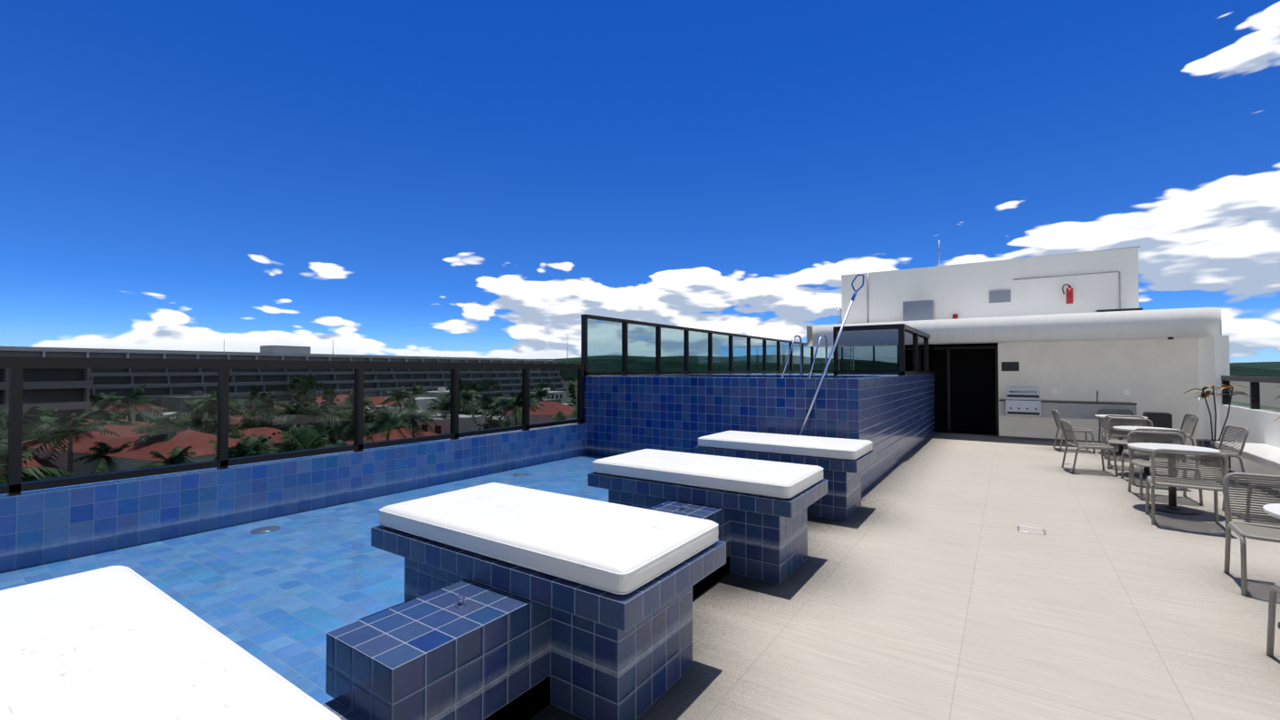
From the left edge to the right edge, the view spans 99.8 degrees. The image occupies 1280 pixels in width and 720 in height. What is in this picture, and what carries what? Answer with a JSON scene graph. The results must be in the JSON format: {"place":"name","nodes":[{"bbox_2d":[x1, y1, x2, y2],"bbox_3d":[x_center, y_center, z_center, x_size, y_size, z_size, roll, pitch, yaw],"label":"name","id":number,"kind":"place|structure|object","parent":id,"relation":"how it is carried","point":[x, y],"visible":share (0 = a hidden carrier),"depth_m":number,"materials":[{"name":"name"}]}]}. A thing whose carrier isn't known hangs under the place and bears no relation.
{"place":"outdoors","nodes":[
{"label":"outdoors","id":0,"kind":"place"},
{"bbox_2d":[0,565,340,719],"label":"lounger cushion","id":1,"kind":"object","parent":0,"point":[116,643],"visible":1,"depth_m":1.57,"materials":[{"name":"white fabric"}]},
{"bbox_2d":[0,447,627,702],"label":"pool water","id":2,"kind":"structure","parent":0,"point":[409,489],"depth_m":4.25,"materials":[{"name":"blue liquid"}]},
{"bbox_2d":[0,0,1279,362],"label":"sky","id":3,"kind":"structure","parent":0,"point":[480,179],"materials":[{"name":"blue"}]},
{"bbox_2d":[554,359,1279,377],"bbox_3d":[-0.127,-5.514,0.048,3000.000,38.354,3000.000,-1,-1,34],"label":"ridge","id":4,"kind":"structure","parent":0,"point":[1238,371],"depth_m":678.75,"materials":[{"name":"green plant"}]},
{"bbox_2d":[932,342,998,435],"bbox_3d":[8.860,0.772,15.297,2.420,2.345,2.700,-1,-1,34],"label":"doorway","id":5,"kind":"structure","parent":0,"point":[966,400],"depth_m":14.18,"materials":[{"name":"black"}]},
{"bbox_2d":[1231,400,1279,411],"bbox_3d":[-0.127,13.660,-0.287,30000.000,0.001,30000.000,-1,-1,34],"label":"ground","id":6,"kind":"structure","parent":0,"point":[1270,408],"depth_m":197.56,"materials":[{"name":"green plant"}]},
{"bbox_2d":[0,345,554,363],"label":"hotel wing","id":7,"kind":"structure","parent":6,"relation":"on","point":[282,353],"depth_m":167.41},
{"bbox_2d":[223,339,567,363],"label":"radio masts","id":8,"kind":"object","parent":6,"relation":"on","point":[333,348],"visible":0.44,"depth_m":956.16,"materials":[{"name":"metal"}]},
{"bbox_2d":[552,357,1279,369],"bbox_3d":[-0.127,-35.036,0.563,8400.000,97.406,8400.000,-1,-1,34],"label":"ridge","id":9,"kind":"structure","parent":6,"relation":"on","point":[1274,365],"depth_m":1844.29,"materials":[{"name":"green plant"}]},
{"bbox_3d":[3.353,7.798,7.128,10.100,11.980,32.000,-1,-1,34],"label":"building block","id":10,"kind":"object","parent":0,"visible":0},
{"bbox_2d":[0,422,586,572],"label":"pool parapet","id":11,"kind":"structure","parent":10,"relation":"on","point":[36,520],"depth_m":5.25,"materials":[{"name":"blue tile"}]},
{"bbox_2d":[0,356,583,495],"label":"railing","id":12,"kind":"object","parent":11,"relation":"on","point":[69,421],"visible":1,"depth_m":5.34,"materials":[{"name":"clear glass"}]},
{"bbox_2d":[0,454,808,719],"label":"swimming pool","id":13,"kind":"structure","parent":10,"relation":"on","point":[272,657],"depth_m":3.99,"materials":[{"name":"liquid"}]},
{"bbox_2d":[250,472,528,533],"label":"pool drains","id":14,"kind":"object","parent":13,"relation":"on","point":[267,530],"depth_m":5.11,"materials":[{"name":"silver metal"}]},
{"bbox_2d":[370,524,726,719],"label":"tiled bench","id":15,"kind":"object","parent":10,"relation":"on","point":[625,656],"depth_m":2.63,"materials":[{"name":"blue tile"}]},
{"bbox_2d":[378,482,718,594],"bbox_3d":[-0.595,0.976,3.222,1.921,0.128,0.941,-1,-1,34],"label":"lounger cushion","id":16,"kind":"object","parent":15,"relation":"on","point":[615,547],"visible":1,"depth_m":2.91,"materials":[{"name":"white fabric"}]},
{"bbox_2d":[322,499,808,719],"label":"pool edge blocks","id":17,"kind":"structure","parent":10,"relation":"on","point":[484,653],"depth_m":2.31,"materials":[{"name":"blue tile"}]},
{"bbox_2d":[454,503,686,608],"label":"jet fittings","id":18,"kind":"object","parent":17,"relation":"on","point":[460,603],"visible":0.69,"depth_m":2.54,"materials":[{"name":"silver metal"}]},
{"bbox_2d":[587,471,827,583],"bbox_3d":[0.589,1.420,4.948,1.960,0.698,0.980,-1,-1,34],"label":"tiled bench","id":19,"kind":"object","parent":10,"relation":"on","point":[769,538],"depth_m":4.36,"materials":[{"name":"blue tile"}]},
{"bbox_2d":[591,448,824,498],"bbox_3d":[0.589,1.006,4.956,1.921,0.128,0.941,-1,-1,34],"label":"lounger cushion","id":20,"kind":"object","parent":19,"relation":"on","point":[779,480],"visible":1,"depth_m":4.66,"materials":[{"name":"white fabric"}]},
{"bbox_2d":[694,446,875,520],"bbox_3d":[1.774,1.450,6.682,1.960,0.698,0.980,-1,-1,34],"label":"tiled bench","id":21,"kind":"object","parent":10,"relation":"on","point":[840,499],"depth_m":6.04,"materials":[{"name":"blue tile"}]},
{"bbox_2d":[698,430,872,460],"bbox_3d":[1.774,1.037,6.689,1.921,0.128,0.941,-1,-1,34],"label":"lounger cushion","id":22,"kind":"object","parent":21,"relation":"on","point":[829,448],"visible":1,"depth_m":6.37,"materials":[{"name":"white fabric"}]},
{"bbox_2d":[528,431,1279,719],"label":"deck floor","id":23,"kind":"structure","parent":10,"relation":"on","point":[927,580],"depth_m":3.73,"materials":[{"name":"beige tile"}]},
{"bbox_2d":[583,373,934,494],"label":"raised pool","id":24,"kind":"structure","parent":23,"relation":"on","point":[891,417],"depth_m":8.50,"materials":[{"name":"blue tile"}]},
{"bbox_2d":[581,313,814,376],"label":"pool railing","id":25,"kind":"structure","parent":24,"relation":"on","point":[611,345],"depth_m":12.42,"materials":[{"name":"clear glass"}]},
{"bbox_2d":[811,346,833,372],"bbox_3d":[9.086,-0.097,19.531,5.725,1.120,0.108,-1,-1,34],"label":"glass panel","id":26,"kind":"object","parent":25,"relation":"attached to","point":[819,363],"depth_m":20.92,"materials":[{"name":"clear glass"}]},
{"bbox_2d":[672,376,853,378],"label":"raised pool water","id":27,"kind":"structure","parent":24,"relation":"in","point":[766,376],"depth_m":11.18,"materials":[{"name":"blue liquid"}]},
{"bbox_2d":[781,333,828,377],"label":"pool ladder handrails","id":28,"kind":"object","parent":24,"relation":"on","point":[814,358],"visible":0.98,"depth_m":11.45,"materials":[{"name":"silver metal"}]},
{"bbox_2d":[798,273,864,435],"bbox_3d":[2.517,0.162,7.352,1.078,2.669,0.092,0,-1,2],"label":"pool pole","id":29,"kind":"object","parent":24,"relation":"attached to","point":[830,355],"visible":0.98,"depth_m":7.32,"materials":[{"name":"silver metal"}]},
{"bbox_2d":[833,323,903,376],"bbox_3d":[4.442,-0.184,10.520,1.270,0.980,0.108,-1,-1,34],"label":"pool railing","id":30,"kind":"object","parent":24,"relation":"on","point":[872,349],"visible":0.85,"depth_m":10.50,"materials":[{"name":"clear glass"}]},
{"bbox_2d":[898,323,937,376],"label":"pool railing","id":31,"kind":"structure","parent":24,"relation":"on","point":[917,353],"depth_m":11.66,"materials":[{"name":"brown metal"}]},
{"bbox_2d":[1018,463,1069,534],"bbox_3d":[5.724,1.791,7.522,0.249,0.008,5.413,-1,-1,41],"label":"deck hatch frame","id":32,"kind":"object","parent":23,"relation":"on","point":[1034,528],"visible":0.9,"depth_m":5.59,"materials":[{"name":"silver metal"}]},
{"bbox_2d":[1051,408,1095,453],"bbox_3d":[8.883,1.445,11.087,0.638,0.827,0.580,-1,-1,28],"label":"chair","id":33,"kind":"object","parent":23,"relation":"on","point":[1075,430],"visible":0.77,"depth_m":11.08,"materials":[{"name":"grey metal"}]},
{"bbox_2d":[1059,418,1118,475],"bbox_3d":[7.278,1.405,8.790,0.638,0.827,0.580,0,-1,24],"label":"chair","id":34,"kind":"object","parent":23,"relation":"on","point":[1090,445],"visible":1,"depth_m":8.74,"materials":[{"name":"grey"}]},
{"bbox_2d":[998,335,1230,446],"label":"service wall","id":35,"kind":"structure","parent":23,"relation":"on","point":[1160,375],"depth_m":12.26,"materials":[{"name":"white paint"}]},
{"bbox_2d":[806,307,1221,347],"bbox_3d":[8.517,-0.718,13.438,8.280,0.570,1.400,-1,-1,34],"label":"canopy","id":36,"kind":"object","parent":35,"relation":"on","point":[1177,323],"visible":0.9,"depth_m":11.99,"materials":[{"name":"paint"}]},
{"bbox_2d":[837,308,842,323],"bbox_3d":[7.949,-0.754,20.791,0.486,2.478,0.436,-1,-1,34],"label":"roof ladder","id":37,"kind":"object","parent":36,"relation":"on","point":[838,315],"visible":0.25,"depth_m":20.78,"materials":[{"name":"silver metal"}]},
{"bbox_2d":[841,247,1138,323],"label":"wall","id":38,"kind":"structure","parent":36,"relation":"on","point":[962,290],"depth_m":13.55,"materials":[{"name":"white paint"}]},
{"bbox_2d":[952,285,1073,319],"bbox_3d":[8.052,-1.365,14.200,5.265,0.750,0.155,-1,-1,34],"label":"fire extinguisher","id":39,"kind":"object","parent":38,"relation":"attached to","point":[1069,295],"visible":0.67,"depth_m":12.73,"materials":[{"name":"red paint"}]},
{"bbox_2d":[866,240,1140,322],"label":"roof services","id":40,"kind":"object","parent":36,"relation":"on","point":[919,310],"visible":0.79,"depth_m":13.90,"materials":[{"name":"silver metal"}]},
{"bbox_2d":[998,398,1136,419],"bbox_3d":[9.863,1.142,12.565,2.470,0.380,0.670,-1,-1,34],"label":"barbecue counter","id":41,"kind":"object","parent":35,"relation":"attached to","point":[1078,409],"visible":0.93,"depth_m":12.18,"materials":[{"name":"stone"}]},
{"bbox_2d":[1005,386,1098,416],"bbox_3d":[9.624,0.978,12.634,1.741,0.670,0.630,-1,-1,34],"label":"barbecue grill","id":42,"kind":"object","parent":41,"relation":"on","point":[1028,403],"visible":1,"depth_m":12.72,"materials":[{"name":"silver metal"}]},
{"bbox_2d":[1001,283,1173,370],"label":"dark wall fixtures","id":43,"kind":"object","parent":35,"relation":"attached to","point":[1010,365],"depth_m":13.33,"materials":[{"name":"grey metal"}]},
{"bbox_2d":[1052,388,1129,395],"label":"wall sockets","id":44,"kind":"object","parent":35,"relation":"attached to","point":[1126,392],"depth_m":12.20,"materials":[{"name":"white paint"}]},
{"bbox_2d":[1097,407,1139,443],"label":"chair","id":45,"kind":"object","parent":23,"relation":"on","point":[1122,412],"visible":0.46,"depth_m":11.47,"materials":[{"name":"grey"}]},
{"bbox_2d":[1095,414,1147,455],"bbox_3d":[9.479,1.478,10.623,0.780,0.740,0.780,-1,-1,34],"label":"table","id":46,"kind":"object","parent":23,"relation":"on","point":[1120,450],"visible":0.5,"depth_m":10.60,"materials":[{"name":"grey"}]},
{"bbox_2d":[1102,414,1145,458],"bbox_3d":[9.014,1.427,10.053,0.580,0.827,0.638,-1,-1,37],"label":"chair","id":47,"kind":"object","parent":23,"relation":"on","point":[1104,434],"visible":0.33,"depth_m":9.94,"materials":[{"name":"grey metal"}]},
{"bbox_2d":[1107,416,1153,468],"bbox_3d":[8.258,1.410,9.076,0.580,0.827,0.638,-1,-1,42],"label":"chair","id":48,"kind":"object","parent":23,"relation":"on","point":[1122,441],"visible":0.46,"depth_m":9.30,"materials":[{"name":"grey metal"}]},
{"bbox_2d":[1113,426,1180,477],"bbox_3d":[7.915,1.440,8.422,0.780,0.740,0.780,-1,-1,34],"label":"table","id":49,"kind":"object","parent":23,"relation":"on","point":[1146,473],"visible":0.56,"depth_m":8.42,"materials":[{"name":"grey"}]},
{"bbox_2d":[1121,427,1187,489],"bbox_3d":[7.462,1.389,7.843,0.580,0.827,0.638,-1,-1,29],"label":"chair","id":50,"kind":"object","parent":23,"relation":"on","point":[1183,432],"visible":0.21,"depth_m":7.68,"materials":[{"name":"grey"}]},
{"bbox_2d":[1143,411,1172,444],"bbox_3d":[11.271,1.508,11.739,0.400,0.720,0.415,-1,-1,34],"label":"litter bin","id":51,"kind":"object","parent":23,"relation":"on","point":[1162,420],"visible":0.44,"depth_m":11.57,"materials":[{"name":"grey plastic"}]},
{"bbox_2d":[1126,430,1202,505],"bbox_3d":[6.781,1.374,6.998,0.580,0.827,0.638,-1,-1,30],"label":"chair","id":52,"kind":"object","parent":23,"relation":"on","point":[1139,463],"visible":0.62,"depth_m":7.19,"materials":[{"name":"grey"}]},
{"bbox_2d":[1127,442,1220,514],"bbox_3d":[6.306,1.404,6.385,0.780,0.740,0.780,-1,-1,34],"label":"table","id":53,"kind":"object","parent":23,"relation":"on","point":[1171,507],"visible":0.69,"depth_m":6.36,"materials":[{"name":"grey"}]},
{"bbox_2d":[1156,413,1198,446],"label":"chair","id":54,"kind":"object","parent":23,"relation":"on","point":[1186,420],"visible":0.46,"depth_m":10.16,"materials":[{"name":"grey"}]},
{"bbox_2d":[1145,448,1229,527],"bbox_3d":[5.870,1.353,5.806,0.580,0.827,0.638,-1,-1,38],"label":"chair","id":55,"kind":"object","parent":23,"relation":"on","point":[1185,481],"visible":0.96,"depth_m":5.65,"materials":[{"name":"grey metal"}]},
{"bbox_2d":[1175,425,1249,484],"bbox_3d":[8.552,1.393,8.055,0.638,0.827,0.580,0,-1,24],"label":"chair","id":56,"kind":"object","parent":23,"relation":"on","point":[1234,454],"visible":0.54,"depth_m":7.95,"materials":[{"name":"grey metal"}]},
{"bbox_2d":[1195,438,1234,466],"bbox_3d":[10.034,1.617,9.394,0.480,0.420,0.480,-1,-1,34],"label":"tall croton pot","id":57,"kind":"object","parent":23,"relation":"on","point":[1207,442],"visible":0.38,"depth_m":9.34,"materials":[{"name":"grey"}]},
{"bbox_2d":[1184,384,1252,440],"bbox_3d":[10.068,0.930,9.395,0.618,1.018,0.720,0,-1,14],"label":"potted plant","id":58,"kind":"object","parent":23,"relation":"on","point":[1207,393],"visible":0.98,"depth_m":9.43,"materials":[{"name":"green plant"}]},
{"bbox_2d":[1214,441,1279,492],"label":"bench","id":59,"kind":"object","parent":23,"relation":"on","point":[1260,458],"visible":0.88,"depth_m":7.95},
{"bbox_2d":[1219,404,1279,447],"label":"parapet","id":60,"kind":"structure","parent":23,"relation":"on","point":[1261,425],"depth_m":9.13,"materials":[{"name":"white paint"}]},
{"bbox_2d":[1221,375,1279,408],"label":"railing","id":61,"kind":"object","parent":60,"relation":"on","point":[1265,391],"visible":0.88,"depth_m":9.26,"materials":[{"name":"brown metal"}]},
{"bbox_2d":[1221,475,1279,522],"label":"chair","id":62,"kind":"object","parent":23,"relation":"on","point":[1246,520],"visible":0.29,"depth_m":5.87,"materials":[{"name":"grey metal"}]},
{"bbox_2d":[1222,472,1279,595],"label":"chair","id":63,"kind":"object","parent":23,"relation":"on","point":[1242,530],"visible":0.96,"depth_m":4.29,"materials":[{"name":"grey"}]},
{"bbox_2d":[1262,503,1279,518],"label":"table","id":64,"kind":"object","parent":23,"relation":"on","point":[1273,509],"visible":1,"depth_m":3.56,"materials":[{"name":"grey"}]},
{"bbox_2d":[1266,581,1279,656],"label":"chair","id":65,"kind":"object","parent":23,"relation":"on","point":[1275,589],"visible":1,"depth_m":3.11,"materials":[{"name":"grey metal"}]}
]}

